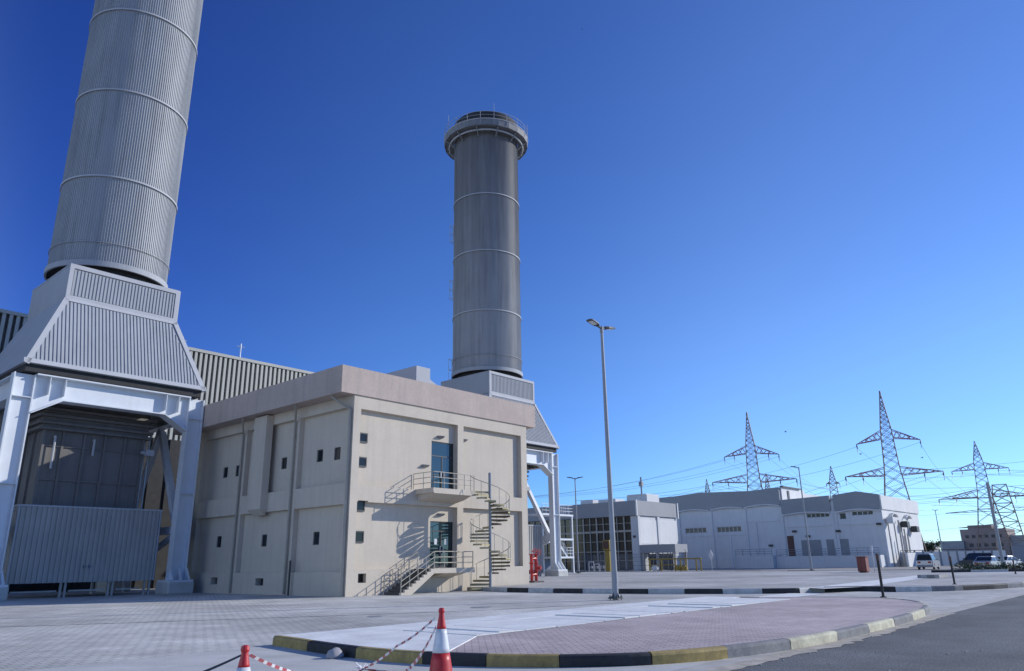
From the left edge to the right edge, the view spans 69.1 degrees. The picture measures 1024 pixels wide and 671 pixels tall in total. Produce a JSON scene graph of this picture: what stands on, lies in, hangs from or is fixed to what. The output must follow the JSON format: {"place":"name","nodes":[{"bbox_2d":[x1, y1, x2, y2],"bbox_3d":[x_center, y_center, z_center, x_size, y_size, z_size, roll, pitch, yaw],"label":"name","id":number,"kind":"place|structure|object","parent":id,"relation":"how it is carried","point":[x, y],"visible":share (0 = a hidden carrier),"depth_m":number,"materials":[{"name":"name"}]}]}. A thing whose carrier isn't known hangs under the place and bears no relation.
{"place":"outdoors","nodes":[
{"label":"outdoors","id":0,"kind":"place"},
{"bbox_2d":[174,364,534,596],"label":"concrete building","id":1,"kind":"structure","parent":0,"point":[304,485],"depth_m":45.41,"materials":[{"name":"beige paint"}]},
{"bbox_2d":[262,534,266,546],"bbox_3d":[-15.183,12.630,45.807,0.600,0.720,0.060,-15,-22,39],"label":"window","id":2,"kind":"structure","parent":1,"relation":"in","point":[264,542],"depth_m":45.84,"materials":[{"name":"black glass"}]},
{"bbox_2d":[282,457,286,468],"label":"window","id":3,"kind":"structure","parent":1,"relation":"in","point":[284,463],"depth_m":46.18,"materials":[{"name":"black glass"}]},
{"bbox_2d":[314,532,319,544],"bbox_3d":[-11.072,11.547,42.333,0.600,0.720,0.060,-15,-22,39],"label":"window","id":4,"kind":"structure","parent":1,"relation":"in","point":[316,534],"depth_m":42.36,"materials":[{"name":"black glass"}]},
{"bbox_2d":[317,449,322,461],"bbox_3d":[-11.232,7.086,43.777,0.600,0.720,0.060,-15,-22,39],"label":"window","id":5,"kind":"structure","parent":1,"relation":"in","point":[320,452],"depth_m":43.79,"materials":[{"name":"black glass"}]},
{"bbox_2d":[335,447,340,459],"bbox_3d":[-9.951,6.785,42.684,0.600,0.720,0.060,-15,-22,39],"label":"window","id":6,"kind":"structure","parent":1,"relation":"in","point":[337,450],"depth_m":42.72,"materials":[{"name":"black glass"}]},
{"bbox_2d":[355,531,363,542],"bbox_3d":[-8.415,11.023,40.716,0.068,0.620,0.720,-15,-22,39],"label":"window","id":7,"kind":"structure","parent":1,"relation":"in","point":[359,538],"depth_m":40.77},
{"bbox_2d":[358,574,362,582],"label":"window","id":8,"kind":"structure","parent":1,"relation":"in","point":[360,576],"depth_m":40.26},
{"bbox_2d":[357,501,364,511],"bbox_3d":[-8.439,9.450,41.197,0.068,0.570,0.680,-15,-22,39],"label":"window","id":9,"kind":"structure","parent":1,"relation":"in","point":[360,504],"depth_m":41.26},
{"bbox_2d":[359,456,366,466],"bbox_3d":[-8.466,7.124,41.918,0.068,0.560,0.650,-15,-22,39],"label":"window","id":10,"kind":"structure","parent":1,"relation":"in","point":[362,460],"depth_m":41.96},
{"bbox_2d":[360,432,367,442],"bbox_3d":[-8.486,5.814,42.318,0.068,0.560,0.650,-15,-22,39],"label":"window","id":11,"kind":"structure","parent":1,"relation":"in","point":[363,436],"depth_m":42.35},
{"bbox_2d":[386,366,435,384],"bbox_3d":[-6.797,4.052,51.893,3.300,2.950,2.700,-15,-22,39],"label":"rooftop unit","id":12,"kind":"object","parent":1,"relation":"on","point":[419,373],"visible":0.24,"depth_m":50.70,"materials":[{"name":"metal"}]},
{"bbox_2d":[429,521,452,567],"bbox_3d":[-4.315,12.699,45.184,0.130,2.700,1.920,-15,-22,39],"label":"door","id":13,"kind":"structure","parent":1,"relation":"in","point":[441,533],"depth_m":45.24,"materials":[{"name":"teal glass"}]},
{"bbox_2d":[431,441,452,488],"bbox_3d":[-4.384,8.233,46.547,0.130,3.080,1.920,-15,-22,39],"label":"door","id":14,"kind":"structure","parent":1,"relation":"in","point":[441,453],"depth_m":46.64,"materials":[{"name":"blue glass"}]},
{"bbox_2d":[413,471,474,503],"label":"balcony","id":15,"kind":"structure","parent":1,"relation":"attached to","point":[443,495],"depth_m":44.19,"materials":[{"name":"beige paint"}]},
{"bbox_2d":[26,645,709,670],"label":"concrete apron","id":16,"kind":"object","parent":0,"point":[293,659],"visible":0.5,"depth_m":12.58,"materials":[{"name":"concrete"}]},
{"bbox_2d":[236,645,250,670],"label":"traffic cone","id":17,"kind":"object","parent":16,"relation":"on","point":[244,664],"visible":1,"depth_m":7.13,"materials":[{"name":"plastic"}]},
{"bbox_2d":[204,654,240,670],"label":"barrier tape","id":18,"kind":"object","parent":17,"relation":"attached to","point":[221,664],"visible":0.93,"depth_m":7.19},
{"bbox_2d":[326,647,343,658],"bbox_3d":[-3.190,5.717,13.406,0.297,0.187,0.349,-15,-22,39],"label":"pale stone","id":19,"kind":"object","parent":16,"relation":"on","point":[335,652],"visible":1,"depth_m":13.31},
{"bbox_2d":[353,662,367,669],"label":"tape knot","id":20,"kind":"object","parent":16,"relation":"on","point":[360,666],"visible":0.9,"depth_m":11.63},
{"bbox_2d":[248,652,361,670],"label":"barrier tape","id":21,"kind":"object","parent":20,"relation":"attached to","point":[266,662],"visible":0.99,"depth_m":7.75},
{"bbox_2d":[362,617,434,669],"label":"barrier tape","id":22,"kind":"object","parent":20,"relation":"attached to","point":[403,642],"visible":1,"depth_m":10.51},
{"bbox_2d":[429,608,451,670],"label":"traffic cone","id":23,"kind":"object","parent":16,"relation":"on","point":[441,659],"visible":1,"depth_m":9.40,"materials":[{"name":"plastic"}]},
{"bbox_2d":[404,626,435,670],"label":"barrier tape","id":24,"kind":"object","parent":23,"relation":"attached to","point":[411,666],"visible":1,"depth_m":10.16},
{"bbox_2d":[0,587,1023,670],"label":"paved yard","id":25,"kind":"structure","parent":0,"point":[33,642],"depth_m":25.84,"materials":[{"name":"concrete"}]},
{"bbox_2d":[2,504,162,597],"bbox_3d":[-27.676,13.711,47.087,4.600,5.290,8.370,-15,-22,39],"label":"noise enclosure","id":26,"kind":"object","parent":25,"relation":"on","point":[60,545],"visible":0.89,"depth_m":45.41,"materials":[{"name":"metal"}]},
{"bbox_2d":[0,426,180,593],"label":"boiler casing","id":27,"kind":"object","parent":25,"relation":"on","point":[155,495],"visible":0.15,"depth_m":62.14,"materials":[{"name":"metal"}]},
{"bbox_2d":[0,371,204,600],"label":"support frame","id":28,"kind":"object","parent":25,"relation":"on","point":[22,396],"visible":0.59,"depth_m":47.97,"materials":[{"name":"white metal"}]},
{"bbox_2d":[0,403,157,511],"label":"exhaust duct","id":29,"kind":"object","parent":28,"relation":"hanging from","point":[80,456],"visible":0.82,"depth_m":47.92,"materials":[{"name":"metal"}]},
{"bbox_2d":[0,0,206,398],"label":"exhaust stack","id":30,"kind":"object","parent":28,"relation":"on","point":[104,304],"visible":0.96,"depth_m":52.22,"materials":[{"name":"metal"}]},
{"bbox_2d":[89,581,125,593],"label":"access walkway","id":31,"kind":"structure","parent":25,"relation":"on","point":[92,585],"depth_m":51.97,"materials":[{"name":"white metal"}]},
{"bbox_2d":[0,308,314,440],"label":"turbine hall","id":32,"kind":"structure","parent":25,"relation":"on","point":[224,376],"depth_m":87.71,"materials":[{"name":"metal"}]},
{"bbox_2d":[16,602,622,626],"bbox_3d":[-16.995,8.538,21.636,46.836,0.001,1.884,5,-18,-19],"label":"pavement joint","id":33,"kind":"object","parent":25,"relation":"on","point":[307,616],"visible":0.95,"depth_m":24.15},
{"bbox_2d":[382,551,474,595],"bbox_3d":[-4.781,13.588,42.705,1.864,2.286,5.650,-15,-22,39],"label":"entrance stair","id":34,"kind":"object","parent":25,"relation":"on","point":[413,581],"visible":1,"depth_m":41.70,"materials":[{"name":"beige paint"}]},
{"bbox_2d":[470,472,510,589],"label":"spiral staircase","id":35,"kind":"structure","parent":25,"relation":"on","point":[490,527],"depth_m":45.19,"materials":[{"name":"beige metal"}]},
{"bbox_2d":[528,525,542,575],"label":"noise enclosure","id":36,"kind":"object","parent":25,"relation":"on","point":[534,536],"visible":0.23,"depth_m":76.75,"materials":[{"name":"metal"}]},
{"bbox_2d":[526,448,567,575],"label":"support frame","id":37,"kind":"object","parent":25,"relation":"on","point":[546,462],"visible":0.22,"depth_m":78.43,"materials":[{"name":"white metal"}]},
{"bbox_2d":[441,111,559,452],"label":"exhaust stack","id":38,"kind":"object","parent":37,"relation":"on","point":[485,154],"visible":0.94,"depth_m":82.94,"materials":[{"name":"metal"}]},
{"bbox_2d":[272,597,929,667],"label":"kerb","id":39,"kind":"structure","parent":25,"relation":"on","point":[720,652],"depth_m":12.53,"materials":[{"name":"concrete"}]},
{"bbox_2d":[875,553,885,597],"bbox_3d":[13.436,8.751,27.142,0.209,1.530,0.220,-15,-22,39],"label":"marker post","id":40,"kind":"object","parent":39,"relation":"on","point":[879,573],"visible":1,"depth_m":27.11,"materials":[{"name":"black metal"}]},
{"bbox_2d":[586,319,623,599],"bbox_3d":[4.335,5.364,33.528,0.480,12.387,2.067,-15,-22,39],"label":"street lamp","id":41,"kind":"object","parent":25,"relation":"on","point":[614,572],"visible":0.99,"depth_m":33.10,"materials":[{"name":"metal"}]},
{"bbox_2d":[450,597,922,665],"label":"traffic island","id":42,"kind":"structure","parent":25,"relation":"on","point":[796,616],"depth_m":16.08,"materials":[{"name":"concrete"}]},
{"bbox_2d":[311,631,475,650],"bbox_3d":[-1.846,5.894,14.355,3.880,0.023,2.541,-15,-22,39],"label":"concrete pad","id":43,"kind":"object","parent":42,"relation":"on","point":[393,639],"visible":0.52,"depth_m":14.44,"materials":[{"name":"concrete"}]},
{"bbox_2d":[282,596,738,638],"bbox_3d":[1.879,8.230,22.204,1.360,0.026,19.340,-15,-22,39],"label":"concrete strip","id":44,"kind":"object","parent":42,"relation":"on","point":[349,632],"visible":0.68,"depth_m":19.26,"materials":[{"name":"concrete"}]},
{"bbox_2d":[483,599,790,635],"bbox_3d":[3.818,8.027,21.630,2.310,0.001,16.280,-15,-22,39],"label":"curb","id":45,"kind":"object","parent":42,"relation":"on","point":[627,618],"visible":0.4,"depth_m":19.08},
{"bbox_2d":[403,628,499,635],"bbox_3d":[-1.342,6.389,16.037,2.274,0.027,0.693,-15,-22,39],"label":"trench cover","id":46,"kind":"object","parent":45,"relation":"on","point":[464,632],"visible":0.86,"depth_m":15.85,"materials":[{"name":"white concrete"}]},
{"bbox_2d":[427,625,524,632],"bbox_3d":[-0.824,6.540,16.589,2.233,0.045,0.839,-15,-22,39],"label":"trench cover","id":47,"kind":"object","parent":45,"relation":"on","point":[485,629],"visible":0.86,"depth_m":16.24,"materials":[{"name":"white concrete"}]},
{"bbox_2d":[455,622,555,629],"bbox_3d":[-0.191,6.754,17.286,2.268,0.023,1.067,-15,-22,39],"label":"trench cover","id":48,"kind":"object","parent":45,"relation":"on","point":[508,626],"visible":0.93,"depth_m":17.17,"materials":[{"name":"white concrete"}]},
{"bbox_2d":[490,620,585,626],"bbox_3d":[0.546,6.989,18.076,2.282,0.014,1.098,-15,-22,39],"label":"trench cover","id":49,"kind":"object","parent":45,"relation":"on","point":[546,623],"visible":0.93,"depth_m":17.99,"materials":[{"name":"white concrete"}]},
{"bbox_2d":[517,618,603,622],"bbox_3d":[1.174,7.184,18.749,2.247,0.014,0.761,-15,-22,39],"label":"trench cover","id":50,"kind":"object","parent":45,"relation":"on","point":[564,620],"visible":0.93,"depth_m":18.68,"materials":[{"name":"white concrete"}]},
{"bbox_2d":[536,615,623,620],"bbox_3d":[1.741,7.368,19.383,2.237,0.017,0.810,-15,-22,39],"label":"trench cover","id":51,"kind":"object","parent":45,"relation":"on","point":[582,618],"visible":1,"depth_m":19.29,"materials":[{"name":"white concrete"}]},
{"bbox_2d":[555,613,638,618],"bbox_3d":[2.260,7.523,19.958,2.257,0.041,0.703,-15,-22,39],"label":"trench cover","id":52,"kind":"object","parent":45,"relation":"on","point":[600,615],"visible":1,"depth_m":19.78,"materials":[{"name":"white concrete"}]},
{"bbox_2d":[576,611,655,616],"bbox_3d":[2.798,7.681,20.505,2.225,0.042,0.847,-15,-22,39],"label":"trench cover","id":53,"kind":"object","parent":45,"relation":"on","point":[621,613],"visible":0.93,"depth_m":20.36,"materials":[{"name":"white concrete"}]},
{"bbox_2d":[594,610,670,614],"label":"trench cover","id":54,"kind":"object","parent":45,"relation":"on","point":[658,613],"visible":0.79,"depth_m":20.96,"materials":[{"name":"white concrete"}]},
{"bbox_2d":[607,609,682,612],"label":"trench cover","id":55,"kind":"object","parent":45,"relation":"on","point":[645,610],"visible":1,"depth_m":21.69,"materials":[{"name":"white concrete"}]},
{"bbox_2d":[625,608,697,611],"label":"trench cover","id":56,"kind":"object","parent":45,"relation":"on","point":[664,609],"visible":0.86,"depth_m":22.11,"materials":[{"name":"white concrete"}]},
{"bbox_2d":[636,606,712,609],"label":"trench cover","id":57,"kind":"object","parent":45,"relation":"on","point":[674,607],"visible":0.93,"depth_m":22.93,"materials":[{"name":"white concrete"}]},
{"bbox_2d":[648,605,720,607],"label":"trench cover","id":58,"kind":"object","parent":45,"relation":"on","point":[683,606],"visible":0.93,"depth_m":23.08,"materials":[{"name":"white concrete"}]},
{"bbox_2d":[665,604,730,607],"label":"trench cover","id":59,"kind":"object","parent":45,"relation":"on","point":[697,605],"visible":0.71,"depth_m":23.74,"materials":[{"name":"white concrete"}]},
{"bbox_2d":[668,602,746,605],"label":"trench cover","id":60,"kind":"object","parent":45,"relation":"on","point":[718,604],"visible":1,"depth_m":24.22,"materials":[{"name":"white concrete"}]},
{"bbox_2d":[688,601,760,603],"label":"trench cover","id":61,"kind":"object","parent":45,"relation":"on","point":[724,602],"visible":0.79,"depth_m":25.03,"materials":[{"name":"white concrete"}]},
{"bbox_2d":[706,600,769,602],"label":"trench cover","id":62,"kind":"object","parent":45,"relation":"on","point":[738,601],"visible":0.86,"depth_m":25.70,"materials":[{"name":"white concrete"}]},
{"bbox_2d":[716,599,776,601],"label":"trench cover","id":63,"kind":"object","parent":45,"relation":"on","point":[747,600],"visible":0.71,"depth_m":26.26,"materials":[{"name":"white concrete"}]},
{"bbox_2d":[726,598,789,600],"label":"trench cover","id":64,"kind":"object","parent":45,"relation":"on","point":[755,599],"visible":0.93,"depth_m":26.90,"materials":[{"name":"white concrete"}]},
{"bbox_2d":[490,582,1023,593],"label":"kerb","id":65,"kind":"structure","parent":25,"relation":"on","point":[787,590],"depth_m":36.21,"materials":[{"name":"concrete"}]},
{"bbox_2d":[757,593,818,596],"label":"concrete track","id":66,"kind":"structure","parent":25,"relation":"on","point":[793,595],"depth_m":33.30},
{"bbox_2d":[0,0,1023,550],"label":"sky","id":67,"kind":"structure","parent":0,"point":[788,215],"materials":[{"name":"blue"}]},
{"bbox_2d":[528,503,574,573],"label":"steel stair tower","id":68,"kind":"structure","parent":0,"point":[547,564],"depth_m":95.06,"materials":[{"name":"metal"}]},
{"bbox_2d":[528,477,687,570],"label":"control building","id":69,"kind":"structure","parent":0,"point":[645,525],"depth_m":123.48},
{"bbox_2d":[467,570,1023,592],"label":"pavement","id":70,"kind":"structure","parent":0,"point":[722,580],"depth_m":51.63,"materials":[{"name":"concrete"}]},
{"bbox_2d":[529,548,543,582],"bbox_3d":[1.586,16.580,53.664,0.900,2.373,1.100,-15,-22,39],"label":"deluge valve","id":71,"kind":"object","parent":70,"relation":"on","point":[531,563],"visible":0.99,"depth_m":53.52,"materials":[{"name":"red paint"}]},
{"bbox_2d":[567,477,581,572],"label":"street lamp","id":72,"kind":"object","parent":70,"relation":"on","point":[578,571],"visible":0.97,"depth_m":92.53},
{"bbox_2d":[855,556,869,572],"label":"red cabinet","id":73,"kind":"object","parent":70,"relation":"on","point":[863,564],"visible":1,"depth_m":69.32,"materials":[{"name":"metal"}]},
{"bbox_2d":[819,576,921,588],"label":"concrete track","id":74,"kind":"structure","parent":70,"relation":"on","point":[877,582],"depth_m":42.02,"materials":[{"name":"concrete"}]},
{"bbox_2d":[917,574,947,577],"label":"concrete block","id":75,"kind":"structure","parent":70,"relation":"on","point":[933,576],"depth_m":48.92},
{"bbox_2d":[949,556,955,583],"bbox_3d":[22.425,11.957,37.882,0.209,1.380,0.220,-15,-22,39],"label":"marker post","id":76,"kind":"object","parent":70,"relation":"on","point":[952,571],"visible":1,"depth_m":37.86,"materials":[{"name":"black metal"}]},
{"bbox_2d":[931,569,1023,572],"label":"kerb","id":77,"kind":"structure","parent":70,"relation":"on","point":[997,570],"depth_m":64.20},
{"bbox_2d":[568,566,1018,571],"bbox_3d":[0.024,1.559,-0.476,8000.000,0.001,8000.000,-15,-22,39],"label":"ground","id":78,"kind":"structure","parent":0,"point":[778,569],"depth_m":113.79,"materials":[{"name":"concrete"}]},
{"bbox_2d":[602,540,610,570],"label":"yellow cabinet","id":79,"kind":"object","parent":78,"relation":"on","point":[606,545],"visible":0.61,"depth_m":107.74,"materials":[{"name":"metal"}]},
{"bbox_2d":[574,549,687,571],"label":"fence","id":80,"kind":"object","parent":78,"relation":"on","point":[646,564],"visible":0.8,"depth_m":110.62,"materials":[{"name":"metal"}]},
{"bbox_2d":[648,558,701,570],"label":"yellow barrier","id":81,"kind":"object","parent":78,"relation":"on","point":[676,568],"visible":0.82,"depth_m":102.42,"materials":[{"name":"paint"}]},
{"bbox_2d":[712,412,797,490],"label":"power pylon","id":82,"kind":"object","parent":78,"relation":"on","point":[745,453],"visible":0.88,"depth_m":264.45,"materials":[{"name":"metal"}]},
{"bbox_2d":[659,486,923,568],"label":"substation building","id":83,"kind":"structure","parent":78,"relation":"on","point":[767,520],"depth_m":133.93,"materials":[{"name":"paint"}]},
{"bbox_2d":[685,527,705,533],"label":"window","id":84,"kind":"structure","parent":83,"relation":"in","point":[688,530],"depth_m":144.93,"materials":[{"name":"grey glass"}]},
{"bbox_2d":[717,526,740,532],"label":"window","id":85,"kind":"structure","parent":83,"relation":"in","point":[732,528],"depth_m":140.37,"materials":[{"name":"grey glass"}]},
{"bbox_2d":[787,536,795,555],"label":"door","id":86,"kind":"structure","parent":83,"relation":"in","point":[790,539],"depth_m":132.08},
{"bbox_2d":[807,513,828,517],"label":"window","id":87,"kind":"structure","parent":83,"relation":"in","point":[813,515],"depth_m":130.39,"materials":[{"name":"grey glass"}]},
{"bbox_2d":[852,510,872,515],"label":"window","id":88,"kind":"structure","parent":83,"relation":"in","point":[870,512],"depth_m":125.61,"materials":[{"name":"grey glass"}]},
{"bbox_2d":[604,569,986,571],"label":"kerb","id":89,"kind":"structure","parent":78,"relation":"on","point":[779,570],"depth_m":89.05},
{"bbox_2d":[790,466,813,569],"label":"street lamp","id":90,"kind":"object","parent":78,"relation":"on","point":[805,521],"visible":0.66,"depth_m":93.24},
{"bbox_2d":[729,535,886,568],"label":"loading platform","id":91,"kind":"structure","parent":78,"relation":"on","point":[836,561],"depth_m":128.00,"materials":[{"name":"concrete"}]},
{"bbox_2d":[826,466,839,497],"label":"power pylon","id":92,"kind":"object","parent":78,"relation":"on","point":[829,482],"visible":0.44,"depth_m":362.40,"materials":[{"name":"metal"}]},
{"bbox_2d":[845,391,944,551],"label":"power pylon","id":93,"kind":"object","parent":78,"relation":"on","point":[884,416],"visible":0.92,"depth_m":222.23,"materials":[{"name":"metal"}]},
{"bbox_2d":[578,447,854,500],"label":"power line","id":94,"kind":"object","parent":93,"relation":"attached to","point":[734,480],"visible":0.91,"depth_m":220.51,"materials":[{"name":"metal"}]},
{"bbox_2d":[665,442,919,495],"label":"power line","id":95,"kind":"object","parent":93,"relation":"attached to","point":[796,476],"visible":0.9,"depth_m":212.76,"materials":[{"name":"metal"}]},
{"bbox_2d":[916,554,939,568],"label":"parked car","id":96,"kind":"object","parent":78,"relation":"on","point":[923,561],"visible":0.99,"depth_m":92.60,"materials":[{"name":"silver metal"}]},
{"bbox_2d":[923,539,943,551],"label":"tree","id":97,"kind":"object","parent":78,"relation":"on","point":[932,546],"visible":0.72,"depth_m":215.95,"materials":[{"name":"green plant"}]},
{"bbox_2d":[932,509,942,550],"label":"street lamp","id":98,"kind":"object","parent":78,"relation":"on","point":[938,531],"visible":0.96,"depth_m":185.94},
{"bbox_2d":[900,548,1005,565],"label":"perimeter wall","id":99,"kind":"structure","parent":78,"relation":"on","point":[956,555],"depth_m":123.98,"materials":[{"name":"concrete"}]},
{"bbox_2d":[959,553,992,568],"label":"parked car","id":100,"kind":"object","parent":78,"relation":"on","point":[969,558],"visible":0.26,"depth_m":92.99,"materials":[{"name":"black metal"}]},
{"bbox_2d":[939,441,1023,555],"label":"power pylon","id":101,"kind":"object","parent":78,"relation":"on","point":[983,470],"visible":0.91,"depth_m":283.56,"materials":[{"name":"metal"}]},
{"bbox_2d":[940,525,1023,555],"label":"factory","id":102,"kind":"structure","parent":78,"relation":"on","point":[969,537],"depth_m":313.67,"materials":[{"name":"concrete"}]},
{"bbox_2d":[950,484,1023,555],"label":"portal pylon","id":103,"kind":"object","parent":78,"relation":"on","point":[1014,510],"visible":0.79,"depth_m":245.52,"materials":[{"name":"metal"}]},
{"bbox_2d":[973,556,1000,567],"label":"parked car","id":104,"kind":"object","parent":78,"relation":"on","point":[988,559],"visible":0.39,"depth_m":83.06,"materials":[{"name":"silver metal"}]},
{"bbox_2d":[952,562,1023,569],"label":"planter hedge","id":105,"kind":"object","parent":78,"relation":"on","point":[1008,565],"visible":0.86,"depth_m":73.85,"materials":[{"name":"green plant"}]},
{"bbox_2d":[986,482,1004,567],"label":"steel post","id":106,"kind":"object","parent":78,"relation":"on","point":[996,528],"visible":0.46,"depth_m":81.88,"materials":[{"name":"metal"}]},
{"bbox_2d":[995,556,1021,568],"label":"parked car","id":107,"kind":"object","parent":78,"relation":"on","point":[1008,559],"visible":0.27,"depth_m":86.33,"materials":[{"name":"white metal"}]},
{"bbox_2d":[1011,545,1023,562],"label":"boundary wall","id":108,"kind":"structure","parent":78,"relation":"on","point":[1017,551],"depth_m":120.92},
{"bbox_2d":[731,595,1023,670],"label":"asphalt road","id":109,"kind":"structure","parent":0,"point":[994,632],"depth_m":13.35,"materials":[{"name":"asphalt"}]},
{"bbox_2d":[707,613,954,670],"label":"drifted sand","id":110,"kind":"structure","parent":109,"relation":"on","point":[763,659],"depth_m":13.79,"materials":[{"name":"sand"}]},
{"bbox_2d":[672,591,1023,670],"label":"gutter strip","id":111,"kind":"object","parent":109,"relation":"on","point":[712,665],"depth_m":12.98,"materials":[{"name":"concrete"}]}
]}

